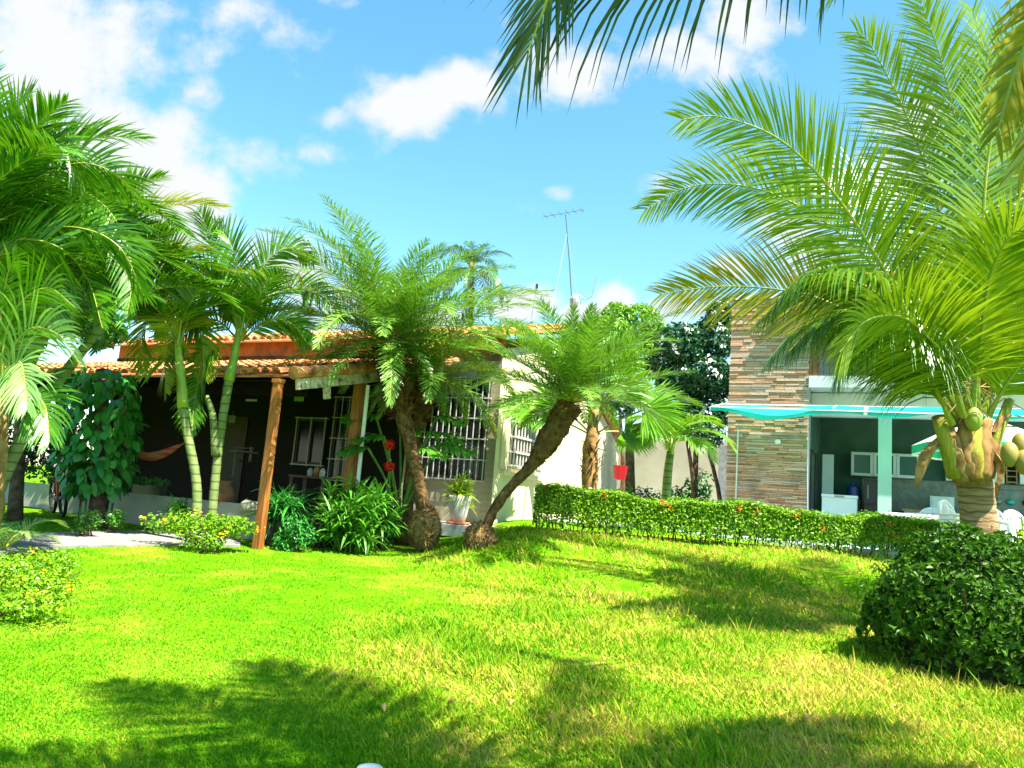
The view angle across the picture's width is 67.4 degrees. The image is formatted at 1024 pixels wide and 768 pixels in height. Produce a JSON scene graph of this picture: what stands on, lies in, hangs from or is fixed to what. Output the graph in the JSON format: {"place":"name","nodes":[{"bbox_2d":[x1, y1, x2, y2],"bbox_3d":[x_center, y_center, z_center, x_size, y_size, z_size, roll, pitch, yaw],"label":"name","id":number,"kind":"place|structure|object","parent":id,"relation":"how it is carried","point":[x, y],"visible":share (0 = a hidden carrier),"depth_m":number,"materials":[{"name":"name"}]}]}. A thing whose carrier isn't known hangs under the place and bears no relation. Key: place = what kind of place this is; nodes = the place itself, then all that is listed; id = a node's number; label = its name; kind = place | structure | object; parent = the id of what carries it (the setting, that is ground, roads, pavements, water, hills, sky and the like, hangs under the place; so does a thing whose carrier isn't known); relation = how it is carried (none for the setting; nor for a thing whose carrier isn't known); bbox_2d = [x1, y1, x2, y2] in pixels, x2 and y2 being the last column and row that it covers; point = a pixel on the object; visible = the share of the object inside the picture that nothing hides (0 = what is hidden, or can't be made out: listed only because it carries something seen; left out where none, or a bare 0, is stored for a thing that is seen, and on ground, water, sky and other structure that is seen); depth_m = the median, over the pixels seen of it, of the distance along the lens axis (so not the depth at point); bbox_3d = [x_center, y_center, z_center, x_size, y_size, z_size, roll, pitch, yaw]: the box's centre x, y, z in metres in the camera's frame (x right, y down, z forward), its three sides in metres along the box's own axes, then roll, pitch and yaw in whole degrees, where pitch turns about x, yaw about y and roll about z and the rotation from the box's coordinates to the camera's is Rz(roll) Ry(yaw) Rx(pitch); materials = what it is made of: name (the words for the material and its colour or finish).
{"place":"outdoors","nodes":[
{"label":"outdoors","id":0,"kind":"place"},
{"bbox_2d":[0,530,239,554],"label":"path","id":1,"kind":"structure","parent":0,"point":[133,538],"depth_m":10.90,"materials":[{"name":"white concrete"}]},
{"bbox_2d":[0,517,67,549],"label":"palm seedling","id":2,"kind":"object","parent":1,"relation":"on","point":[6,538],"visible":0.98,"depth_m":9.35,"materials":[{"name":"green plant"}]},
{"bbox_2d":[167,514,190,533],"bbox_3d":[-5.330,2.255,12.291,0.400,0.300,0.390,5,-8,0],"label":"flower pot","id":3,"kind":"object","parent":1,"relation":"on","point":[177,520],"visible":0.2,"depth_m":12.19,"materials":[{"name":"black"}]},
{"bbox_2d":[158,491,190,521],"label":"fern","id":4,"kind":"object","parent":3,"relation":"in","point":[176,506],"visible":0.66,"depth_m":12.26,"materials":[{"name":"green plant"}]},
{"bbox_2d":[0,0,1022,464],"label":"sky","id":5,"kind":"structure","parent":0,"point":[262,108],"materials":[{"name":"blue"}]},
{"bbox_2d":[0,465,1023,767],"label":"ground","id":6,"kind":"structure","parent":0,"point":[304,559],"depth_m":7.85,"materials":[{"name":"green plant"}]},
{"bbox_2d":[0,555,47,592],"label":"lantana","id":7,"kind":"object","parent":6,"relation":"on","point":[11,566],"visible":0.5,"depth_m":7.04,"materials":[{"name":"green plant"}]},
{"bbox_2d":[0,585,80,620],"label":"lantana","id":8,"kind":"object","parent":6,"relation":"on","point":[37,599],"visible":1,"depth_m":6.13,"materials":[{"name":"green plant"}]},
{"bbox_2d":[0,565,82,595],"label":"lantana","id":9,"kind":"object","parent":6,"relation":"on","point":[48,579],"visible":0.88,"depth_m":6.90,"materials":[{"name":"green plant"}]},
{"bbox_2d":[0,546,83,572],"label":"lantana","id":10,"kind":"object","parent":6,"relation":"on","point":[65,559],"visible":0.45,"depth_m":7.97,"materials":[{"name":"green plant"}]},
{"bbox_2d":[0,243,87,525],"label":"areca palm","id":11,"kind":"object","parent":6,"relation":"on","point":[10,375],"visible":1,"depth_m":7.74,"materials":[{"name":"green plant"}]},
{"bbox_2d":[8,363,92,483],"bbox_3d":[-12.601,1.081,19.769,4.479,3.436,1.654,4,-9,6],"label":"garden shrub","id":12,"kind":"object","parent":6,"relation":"on","point":[31,456],"visible":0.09,"depth_m":19.50,"materials":[{"name":"green plant"}]},
{"bbox_2d":[44,459,67,517],"bbox_3d":[-8.036,1.818,13.642,0.514,1.026,1.610,8,-9,-22],"label":"bicycle","id":13,"kind":"object","parent":6,"relation":"on","point":[57,496],"visible":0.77,"depth_m":13.61,"materials":[{"name":"black metal"}]},
{"bbox_2d":[25,445,91,484],"bbox_3d":[-12.797,2.351,21.702,3.352,1.474,1.295,5,-9,-5],"label":"garden shrub","id":14,"kind":"object","parent":6,"relation":"on","point":[39,471],"visible":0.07,"depth_m":21.52,"materials":[{"name":"green plant"}]},
{"bbox_2d":[6,293,128,520],"bbox_3d":[-8.651,-0.276,13.288,2.338,5.132,4.119,-2,-11,36],"label":"dark tree","id":15,"kind":"object","parent":6,"relation":"on","point":[15,508],"visible":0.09,"depth_m":12.53,"materials":[{"name":"green plant"}]},
{"bbox_2d":[72,506,104,536],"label":"leafy sprig","id":16,"kind":"object","parent":6,"relation":"on","point":[80,519],"visible":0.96,"depth_m":11.11,"materials":[{"name":"green plant"}]},
{"bbox_2d":[47,366,149,528],"bbox_3d":[-6.891,1.066,12.742,1.535,2.699,1.545,5,-8,0],"label":"climbing vine","id":17,"kind":"object","parent":6,"relation":"on","point":[100,481],"visible":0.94,"depth_m":12.46,"materials":[{"name":"green plant"}]},
{"bbox_2d":[0,50,201,340],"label":"areca palm","id":18,"kind":"object","parent":6,"relation":"on","point":[30,152],"visible":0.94,"depth_m":8.49,"materials":[{"name":"green plant"}]},
{"bbox_2d":[104,506,127,532],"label":"leafy sprig","id":19,"kind":"object","parent":6,"relation":"on","point":[114,520],"visible":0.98,"depth_m":11.77,"materials":[{"name":"green plant"}]},
{"bbox_2d":[0,163,244,492],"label":"areca palm","id":20,"kind":"object","parent":6,"relation":"on","point":[15,449],"visible":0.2,"depth_m":10.86,"materials":[{"name":"green plant"}]},
{"bbox_2d":[80,221,267,542],"bbox_3d":[-5.444,-0.094,11.662,3.170,4.940,2.390,5,-8,0],"label":"ringed palm","id":21,"kind":"object","parent":6,"relation":"on","point":[183,308],"visible":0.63,"depth_m":11.66,"materials":[{"name":"green plant"}]},
{"bbox_2d":[139,507,265,552],"bbox_3d":[-4.428,2.058,10.748,1.842,0.634,0.799,5,-8,0],"label":"lantana","id":22,"kind":"object","parent":6,"relation":"on","point":[210,534],"visible":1,"depth_m":10.77,"materials":[{"name":"green plant"}]},
{"bbox_2d":[154,196,353,522],"bbox_3d":[-4.240,-0.227,12.125,2.981,5.455,2.499,-1,-10,31],"label":"ringed palm","id":23,"kind":"object","parent":6,"relation":"on","point":[239,318],"visible":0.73,"depth_m":12.13,"materials":[{"name":"green plant"}]},
{"bbox_2d":[265,520,296,546],"bbox_3d":[-3.572,2.310,11.848,0.560,0.360,0.560,5,-8,0],"label":"flower pot","id":24,"kind":"object","parent":6,"relation":"on","point":[273,529],"visible":0.28,"depth_m":11.63,"materials":[{"name":"black"}]},
{"bbox_2d":[240,480,326,541],"bbox_3d":[-3.567,1.976,11.878,1.368,0.997,1.374,5,-8,0],"label":"dark fern","id":25,"kind":"object","parent":24,"relation":"in","point":[287,506],"visible":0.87,"depth_m":11.73,"materials":[{"name":"green plant"}]},
{"bbox_2d":[271,515,318,551],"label":"ground fern","id":26,"kind":"object","parent":6,"relation":"on","point":[289,541],"visible":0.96,"depth_m":11.36,"materials":[{"name":"green plant"}]},
{"bbox_2d":[5,323,619,549],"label":"house","id":27,"kind":"structure","parent":6,"relation":"on","point":[279,430],"depth_m":16.89,"materials":[{"name":"ceramic"}]},
{"bbox_2d":[131,476,170,495],"bbox_3d":[-6.315,1.765,13.404,0.716,0.322,0.289,2,-9,15],"label":"planter","id":28,"kind":"object","parent":27,"relation":"on","point":[149,487],"visible":0.99,"depth_m":13.35,"materials":[{"name":"green"}]},
{"bbox_2d":[124,442,184,460],"bbox_3d":[-6.285,1.100,13.463,1.399,0.508,0.263,3,-9,12],"label":"hammock","id":29,"kind":"object","parent":27,"relation":"hanging from","point":[155,455],"visible":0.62,"depth_m":13.34,"materials":[{"name":"orange fabric"}]},
{"bbox_2d":[218,480,235,504],"bbox_3d":[-4.773,1.869,12.709,0.380,0.530,0.380,5,-8,0],"label":"clay jar","id":30,"kind":"object","parent":27,"relation":"on","point":[226,492],"visible":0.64,"depth_m":12.61,"materials":[{"name":"brown ceramic"}]},
{"bbox_2d":[228,414,235,422],"bbox_3d":[-6.339,0.741,17.409,0.200,0.285,0.012,0,-9,26],"label":"notice","id":31,"kind":"object","parent":27,"relation":"attached to","point":[232,417],"visible":1,"depth_m":17.39,"materials":[{"name":"green paper"}]},
{"bbox_2d":[220,416,248,501],"bbox_3d":[-6.935,1.815,18.792,0.950,2.050,0.066,0,-9,26],"label":"door","id":32,"kind":"structure","parent":27,"relation":"in","point":[235,433],"depth_m":18.76,"materials":[{"name":"brown wood"}]},
{"bbox_2d":[229,447,257,476],"bbox_3d":[-5.437,1.574,15.475,0.500,0.630,0.300,0,-9,26],"label":"bench","id":33,"kind":"object","parent":27,"relation":"on","point":[236,451],"visible":1,"depth_m":15.50,"materials":[{"name":"grey"}]},
{"bbox_2d":[238,500,256,515],"bbox_3d":[-4.162,1.968,12.178,0.362,0.251,0.302,5,-8,0],"label":"stone","id":34,"kind":"object","parent":27,"relation":"on","point":[244,505],"visible":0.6,"depth_m":12.09,"materials":[{"name":"stone"}]},
{"bbox_2d":[294,397,303,400],"bbox_3d":[-4.698,0.160,17.009,0.260,0.450,0.012,0,-9,26],"label":"notice","id":35,"kind":"object","parent":27,"relation":"attached to","point":[298,398],"visible":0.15,"depth_m":16.97,"materials":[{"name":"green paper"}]},
{"bbox_2d":[290,416,327,466],"bbox_3d":[-4.671,1.329,17.742,0.942,1.140,0.113,0,-9,26],"label":"window","id":36,"kind":"structure","parent":27,"relation":"in","point":[310,437],"depth_m":17.76,"materials":[{"name":"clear glass"}]},
{"bbox_2d":[288,474,339,511],"bbox_3d":[-3.952,2.191,15.198,0.900,0.720,0.500,0,-9,26],"label":"table","id":37,"kind":"object","parent":27,"relation":"on","point":[304,483],"visible":0.54,"depth_m":15.18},
{"bbox_2d":[307,468,312,475],"bbox_3d":[-4.026,1.756,15.316,0.120,0.160,0.120,5,-8,0],"label":"jar","id":38,"kind":"object","parent":37,"relation":"on","point":[309,471],"visible":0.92,"depth_m":15.27,"materials":[{"name":"grey ceramic"}]},
{"bbox_2d":[313,465,319,476],"bbox_3d":[-3.880,1.727,15.250,0.120,0.220,0.120,5,-8,0],"label":"jar","id":39,"kind":"object","parent":37,"relation":"on","point":[316,470],"visible":0.92,"depth_m":15.21,"materials":[{"name":"brown"}]},
{"bbox_2d":[319,468,324,476],"bbox_3d":[-3.748,1.753,15.180,0.120,0.170,0.120,5,-8,0],"label":"jar","id":40,"kind":"object","parent":37,"relation":"on","point":[322,472],"visible":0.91,"depth_m":15.13,"materials":[{"name":"grey ceramic"}]},
{"bbox_2d":[326,396,351,481],"bbox_3d":[-3.809,1.234,17.337,0.703,1.940,0.111,0,-9,26],"label":"grille door","id":41,"kind":"structure","parent":27,"relation":"in","point":[343,406],"depth_m":17.40,"materials":[{"name":"white metal"}]},
{"bbox_2d":[420,376,491,482],"bbox_3d":[-1.246,0.926,16.132,1.720,2.190,0.112,0,-9,26],"label":"window","id":42,"kind":"structure","parent":27,"relation":"in","point":[475,433],"depth_m":16.01,"materials":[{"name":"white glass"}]},
{"bbox_2d":[446,495,471,524],"bbox_3d":[-1.022,2.426,14.793,0.480,0.550,0.480,5,-8,0],"label":"flower pot","id":43,"kind":"object","parent":27,"relation":"on","point":[458,515],"visible":0.91,"depth_m":14.64,"materials":[{"name":"grey ceramic"}]},
{"bbox_2d":[437,470,478,514],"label":"potted plant","id":44,"kind":"object","parent":43,"relation":"in","point":[460,489],"visible":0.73,"depth_m":14.84,"materials":[{"name":"green plant"}]},
{"bbox_2d":[499,396,545,480],"bbox_3d":[0.323,1.247,16.843,0.229,1.630,2.231,0,-9,26],"label":"window","id":45,"kind":"structure","parent":27,"relation":"in","point":[515,444],"depth_m":16.25,"materials":[{"name":"white metal"}]},
{"bbox_2d":[519,284,537,319],"bbox_3d":[0.371,-2.028,18.911,0.481,0.910,0.100,5,-8,0],"label":"antenna","id":46,"kind":"object","parent":27,"relation":"on","point":[534,299],"visible":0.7,"depth_m":18.92,"materials":[{"name":"grey metal"}]},
{"bbox_2d":[543,209,583,307],"bbox_3d":[1.443,-2.966,19.476,1.731,3.032,0.596,12,-11,-41],"label":"television antenna","id":47,"kind":"object","parent":27,"relation":"on","point":[568,247],"visible":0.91,"depth_m":19.35,"materials":[{"name":"grey metal"}]},
{"bbox_2d":[570,294,580,332],"bbox_3d":[1.510,-1.581,18.712,0.234,1.226,0.339,-1,-10,33],"label":"chimney","id":48,"kind":"object","parent":27,"relation":"on","point":[574,299],"visible":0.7,"depth_m":18.67,"materials":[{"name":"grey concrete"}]},
{"bbox_2d":[306,466,410,555],"bbox_3d":[-2.512,2.013,12.205,1.816,1.393,1.752,2,-9,15],"label":"spider lily","id":49,"kind":"object","parent":6,"relation":"on","point":[358,519],"visible":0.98,"depth_m":11.92,"materials":[{"name":"green plant"}]},
{"bbox_2d":[357,763,382,767],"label":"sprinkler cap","id":50,"kind":"object","parent":6,"relation":"on","point":[369,765],"visible":1,"depth_m":3.74,"materials":[{"name":"white paint"}]},
{"bbox_2d":[216,192,556,551],"bbox_3d":[-2.044,0.238,13.069,5.269,5.102,6.253,-3,-11,41],"label":"date palm","id":51,"kind":"object","parent":6,"relation":"on","point":[390,306],"visible":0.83,"depth_m":12.48,"materials":[{"name":"green plant"}]},
{"bbox_2d":[379,439,394,547],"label":"red flower","id":52,"kind":"object","parent":6,"relation":"on","point":[389,444],"visible":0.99,"depth_m":12.87,"materials":[{"name":"plant"}]},
{"bbox_2d":[373,499,401,549],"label":"flowering shrub","id":53,"kind":"object","parent":6,"relation":"on","point":[387,536],"visible":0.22,"depth_m":12.58,"materials":[{"name":"green plant"}]},
{"bbox_2d":[384,461,394,498],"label":"red flower","id":54,"kind":"object","parent":6,"relation":"on","point":[389,467],"visible":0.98,"depth_m":12.83,"materials":[{"name":"plant"}]},
{"bbox_2d":[297,299,557,544],"bbox_3d":[-1.756,0.805,14.013,4.460,4.428,4.649,7,-9,-17],"label":"date palm","id":55,"kind":"object","parent":6,"relation":"on","point":[423,390],"visible":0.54,"depth_m":13.56,"materials":[{"name":"green plant"}]},
{"bbox_2d":[336,412,479,519],"bbox_3d":[-1.807,1.387,13.275,2.495,1.925,1.125,5,-8,0],"label":"philodendron","id":56,"kind":"object","parent":55,"relation":"on","point":[432,452],"visible":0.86,"depth_m":13.25,"materials":[{"name":"green plant"}]},
{"bbox_2d":[428,241,513,325],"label":"tall palm","id":57,"kind":"object","parent":6,"relation":"on","point":[495,277],"visible":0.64,"depth_m":22.08,"materials":[{"name":"green plant"}]},
{"bbox_2d":[452,295,706,549],"bbox_3d":[1.009,0.721,11.727,4.200,4.047,4.580,5,-8,0],"label":"date palm","id":58,"kind":"object","parent":6,"relation":"on","point":[576,364],"visible":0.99,"depth_m":11.74,"materials":[{"name":"green plant"}]},
{"bbox_2d":[495,323,692,527],"bbox_3d":[1.578,0.731,15.618,4.099,4.438,1.812,5,-8,0],"label":"fan palm","id":59,"kind":"object","parent":6,"relation":"on","point":[631,439],"visible":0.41,"depth_m":15.44,"materials":[{"name":"green plant"}]},
{"bbox_2d":[625,411,736,529],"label":"palm","id":60,"kind":"object","parent":6,"relation":"on","point":[697,443],"visible":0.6,"depth_m":16.04,"materials":[{"name":"green plant"}]},
{"bbox_2d":[470,0,1023,206],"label":"coconut palm","id":61,"kind":"object","parent":6,"relation":"on","point":[1006,94],"visible":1,"depth_m":3.37,"materials":[{"name":"green plant"}]},
{"bbox_2d":[532,481,1019,556],"bbox_3d":[5.256,2.575,13.854,9.773,0.943,1.040,5,-9,-1],"label":"hedge","id":62,"kind":"object","parent":6,"relation":"on","point":[692,515],"visible":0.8,"depth_m":13.62,"materials":[{"name":"green plant"}]},
{"bbox_2d":[628,0,1023,534],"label":"coconut palm","id":63,"kind":"object","parent":6,"relation":"on","point":[932,322],"visible":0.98,"depth_m":8.32,"materials":[{"name":"green plant"}]},
{"bbox_2d":[855,516,1023,688],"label":"round bush","id":64,"kind":"object","parent":6,"relation":"on","point":[957,605],"visible":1,"depth_m":6.74,"materials":[{"name":"green plant"}]},
{"bbox_2d":[1005,516,1023,542],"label":"croton","id":65,"kind":"object","parent":6,"relation":"on","point":[1021,532],"visible":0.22,"depth_m":11.36,"materials":[{"name":"green plant"}]},
{"bbox_2d":[540,519,927,556],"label":"terrace","id":66,"kind":"structure","parent":0,"point":[865,550],"depth_m":14.71,"materials":[{"name":"grey tile"}]},
{"bbox_2d":[602,394,635,523],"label":"thin tree","id":67,"kind":"object","parent":66,"relation":"on","point":[620,408],"visible":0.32,"depth_m":19.93,"materials":[{"name":"green plant"}]},
{"bbox_2d":[613,459,627,479],"bbox_3d":[2.766,2.149,19.631,0.380,0.600,0.370,5,-8,0],"label":"bucket","id":68,"kind":"object","parent":67,"relation":"hanging from","point":[620,472],"visible":1,"depth_m":19.48,"materials":[{"name":"red plastic"}]},
{"bbox_2d":[616,481,632,519],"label":"shrub","id":69,"kind":"object","parent":66,"relation":"on","point":[631,493],"visible":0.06,"depth_m":21.28,"materials":[{"name":"green plant"}]},
{"bbox_2d":[587,301,673,522],"bbox_3d":[3.062,0.751,21.999,3.391,6.520,2.185,5,-8,0],"label":"leafy tree","id":70,"kind":"object","parent":66,"relation":"on","point":[627,318],"visible":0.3,"depth_m":22.06,"materials":[{"name":"green plant"}]},
{"bbox_2d":[635,485,661,500],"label":"dark shrub","id":71,"kind":"object","parent":66,"relation":"on","point":[643,495],"visible":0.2,"depth_m":22.62,"materials":[{"name":"green plant"}]},
{"bbox_2d":[616,439,726,502],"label":"boundary wall","id":72,"kind":"structure","parent":66,"relation":"on","point":[649,470],"depth_m":25.93,"materials":[{"name":"white paint"}]},
{"bbox_2d":[645,299,731,498],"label":"flowering tree","id":73,"kind":"object","parent":66,"relation":"on","point":[712,383],"visible":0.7,"depth_m":20.61,"materials":[{"name":"green plant"}]},
{"bbox_2d":[671,468,713,501],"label":"fern shrub","id":74,"kind":"object","parent":66,"relation":"on","point":[706,488],"visible":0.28,"depth_m":21.09,"materials":[{"name":"green plant"}]},
{"bbox_2d":[679,408,705,500],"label":"thin tree","id":75,"kind":"object","parent":66,"relation":"on","point":[693,487],"visible":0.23,"depth_m":19.91,"materials":[{"name":"green plant"}]},
{"bbox_2d":[688,419,726,530],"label":"thin tree","id":76,"kind":"object","parent":66,"relation":"on","point":[713,437],"visible":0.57,"depth_m":19.86,"materials":[{"name":"green plant"}]},
{"bbox_2d":[717,445,727,529],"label":"wall","id":77,"kind":"structure","parent":66,"relation":"on","point":[722,472],"depth_m":22.08,"materials":[{"name":"white paint"}]},
{"bbox_2d":[821,494,857,540],"bbox_3d":[7.438,3.044,17.435,0.750,1.025,0.605,0,-9,26],"label":"chest freezer","id":78,"kind":"object","parent":66,"relation":"on","point":[839,504],"visible":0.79,"depth_m":17.24,"materials":[{"name":"white metal"}]},
{"bbox_2d":[847,482,860,513],"bbox_3d":[8.464,3.179,19.065,0.340,1.480,0.340,0,-9,26],"label":"water dispenser","id":79,"kind":"object","parent":66,"relation":"on","point":[853,488],"visible":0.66,"depth_m":19.02,"materials":[{"name":"blue plastic"}]},
{"bbox_2d":[864,479,877,540],"bbox_3d":[8.976,3.125,18.837,0.620,1.500,0.675,0,-9,26],"label":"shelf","id":80,"kind":"object","parent":66,"relation":"on","point":[870,495],"visible":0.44,"depth_m":18.69,"materials":[{"name":"black"}]},
{"bbox_2d":[881,511,911,547],"bbox_3d":[7.738,2.930,15.226,0.839,0.725,0.837,0,-9,26],"label":"table","id":81,"kind":"object","parent":66,"relation":"on","point":[902,514],"visible":0.21,"depth_m":14.96,"materials":[{"name":"white plastic"}]},
{"bbox_2d":[919,507,938,514],"bbox_3d":[8.641,3.027,15.992,0.600,0.908,0.605,2,-9,14],"label":"plastic chair","id":82,"kind":"object","parent":66,"relation":"on","point":[929,510],"visible":0.21,"depth_m":15.79,"materials":[{"name":"white"}]},
{"bbox_2d":[912,513,958,522],"bbox_3d":[8.102,2.884,14.731,0.839,0.725,0.837,0,-9,26],"label":"table","id":83,"kind":"object","parent":66,"relation":"on","point":[924,515],"visible":0.19,"depth_m":14.51,"materials":[{"name":"white plastic"}]},
{"bbox_2d":[938,504,959,539],"bbox_3d":[7.641,2.514,13.096,0.600,0.908,0.603,10,-10,-31],"label":"plastic chair","id":84,"kind":"object","parent":66,"relation":"on","point":[947,517],"visible":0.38,"depth_m":13.13,"materials":[{"name":"white"}]},
{"bbox_2d":[937,499,959,529],"bbox_3d":[7.647,2.440,13.107,0.600,0.908,0.603,10,-10,-31],"label":"plastic chair","id":85,"kind":"object","parent":84,"relation":"on","point":[945,510],"visible":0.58,"depth_m":13.30,"materials":[{"name":"white"}]},
{"bbox_2d":[901,509,1020,536],"bbox_3d":[11.739,3.507,17.617,4.998,0.895,0.600,0,-9,26],"label":"kitchen counter","id":86,"kind":"object","parent":66,"relation":"on","point":[911,511],"visible":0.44,"depth_m":18.40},
{"bbox_2d":[929,496,953,508],"bbox_3d":[10.238,2.859,18.297,0.500,0.340,0.400,0,-9,26],"label":"microwave","id":87,"kind":"object","parent":86,"relation":"on","point":[933,501],"visible":0.46,"depth_m":18.18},
{"bbox_2d":[912,419,1023,459],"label":"parasol","id":88,"kind":"object","parent":66,"relation":"on","point":[1008,435],"visible":0.11,"depth_m":12.58,"materials":[{"name":"white fabric"}]},
{"bbox_2d":[997,509,1020,540],"bbox_3d":[8.328,2.539,12.901,0.600,0.908,0.605,7,-9,-17],"label":"plastic chair","id":89,"kind":"object","parent":66,"relation":"on","point":[1006,523],"visible":0.32,"depth_m":13.11,"materials":[{"name":"white"}]},
{"bbox_2d":[1003,509,1023,535],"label":"plastic chair","id":90,"kind":"object","parent":66,"relation":"on","point":[1011,513],"visible":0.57,"depth_m":13.48,"materials":[{"name":"white"}]},
{"bbox_2d":[725,270,1023,547],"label":"two storey house","id":91,"kind":"structure","parent":0,"point":[803,462],"depth_m":17.71,"materials":[{"name":"stone"}]},
{"bbox_2d":[809,449,813,512],"bbox_3d":[6.937,2.553,17.788,0.030,2.050,0.620,0,-9,26],"label":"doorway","id":92,"kind":"structure","parent":91,"relation":"in","point":[811,451],"depth_m":17.64,"materials":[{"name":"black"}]},
{"bbox_2d":[814,453,817,510],"bbox_3d":[7.416,2.737,18.761,0.030,2.050,0.620,0,-9,26],"label":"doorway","id":93,"kind":"structure","parent":91,"relation":"in","point":[816,456],"depth_m":18.60,"materials":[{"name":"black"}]},
{"bbox_2d":[822,454,833,493],"bbox_3d":[7.793,2.767,18.965,0.260,2.050,0.050,0,-9,26],"label":"door","id":94,"kind":"structure","parent":91,"relation":"in","point":[827,460],"depth_m":19.02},
{"bbox_2d":[710,404,1023,419],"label":"awning","id":95,"kind":"object","parent":91,"relation":"attached to","point":[764,412],"visible":0.77,"depth_m":16.07,"materials":[{"name":"teal fabric"}]},
{"bbox_2d":[851,452,917,478],"bbox_3d":[9.367,2.047,19.292,1.549,0.600,0.370,0,-9,26],"label":"wall cabinet","id":96,"kind":"object","parent":91,"relation":"attached to","point":[864,464],"depth_m":19.21,"materials":[{"name":"white glass"}]},
{"bbox_2d":[851,452,872,475],"bbox_3d":[8.830,2.017,19.370,0.496,0.580,0.030,0,-9,26],"label":"door","id":97,"kind":"structure","parent":96,"relation":"in","point":[861,462],"depth_m":19.37,"materials":[{"name":"white glass"}]},
{"bbox_2d":[874,453,895,476],"bbox_3d":[9.293,2.019,19.142,0.496,0.580,0.030,0,-9,26],"label":"door","id":98,"kind":"structure","parent":96,"relation":"in","point":[875,454],"depth_m":19.13,"materials":[{"name":"white glass"}]},
{"bbox_2d":[897,454,917,477],"bbox_3d":[9.756,2.021,18.913,0.496,0.580,0.030,0,-9,26],"label":"door","id":99,"kind":"structure","parent":96,"relation":"in","point":[906,463],"depth_m":18.93,"materials":[{"name":"white glass"}]},
{"bbox_2d":[945,473,1004,483],"bbox_3d":[11.088,2.054,18.432,1.199,0.600,0.390,0,-9,26],"label":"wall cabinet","id":100,"kind":"object","parent":91,"relation":"attached to","point":[995,480],"depth_m":18.08,"materials":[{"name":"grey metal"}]},
{"bbox_2d":[996,489,1023,505],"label":"utensil rail","id":101,"kind":"object","parent":91,"relation":"attached to","point":[1010,502],"visible":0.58,"depth_m":18.11,"materials":[{"name":"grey metal"}]},
{"bbox_2d":[1005,466,1017,484],"bbox_3d":[11.771,2.061,18.123,0.220,0.600,0.300,0,-9,26],"label":"shelf rack","id":102,"kind":"object","parent":91,"relation":"attached to","point":[1015,476],"visible":0.64,"depth_m":18.04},
{"bbox_2d":[1017,471,1023,484],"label":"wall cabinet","id":103,"kind":"object","parent":91,"relation":"attached to","point":[1020,478],"depth_m":17.87,"materials":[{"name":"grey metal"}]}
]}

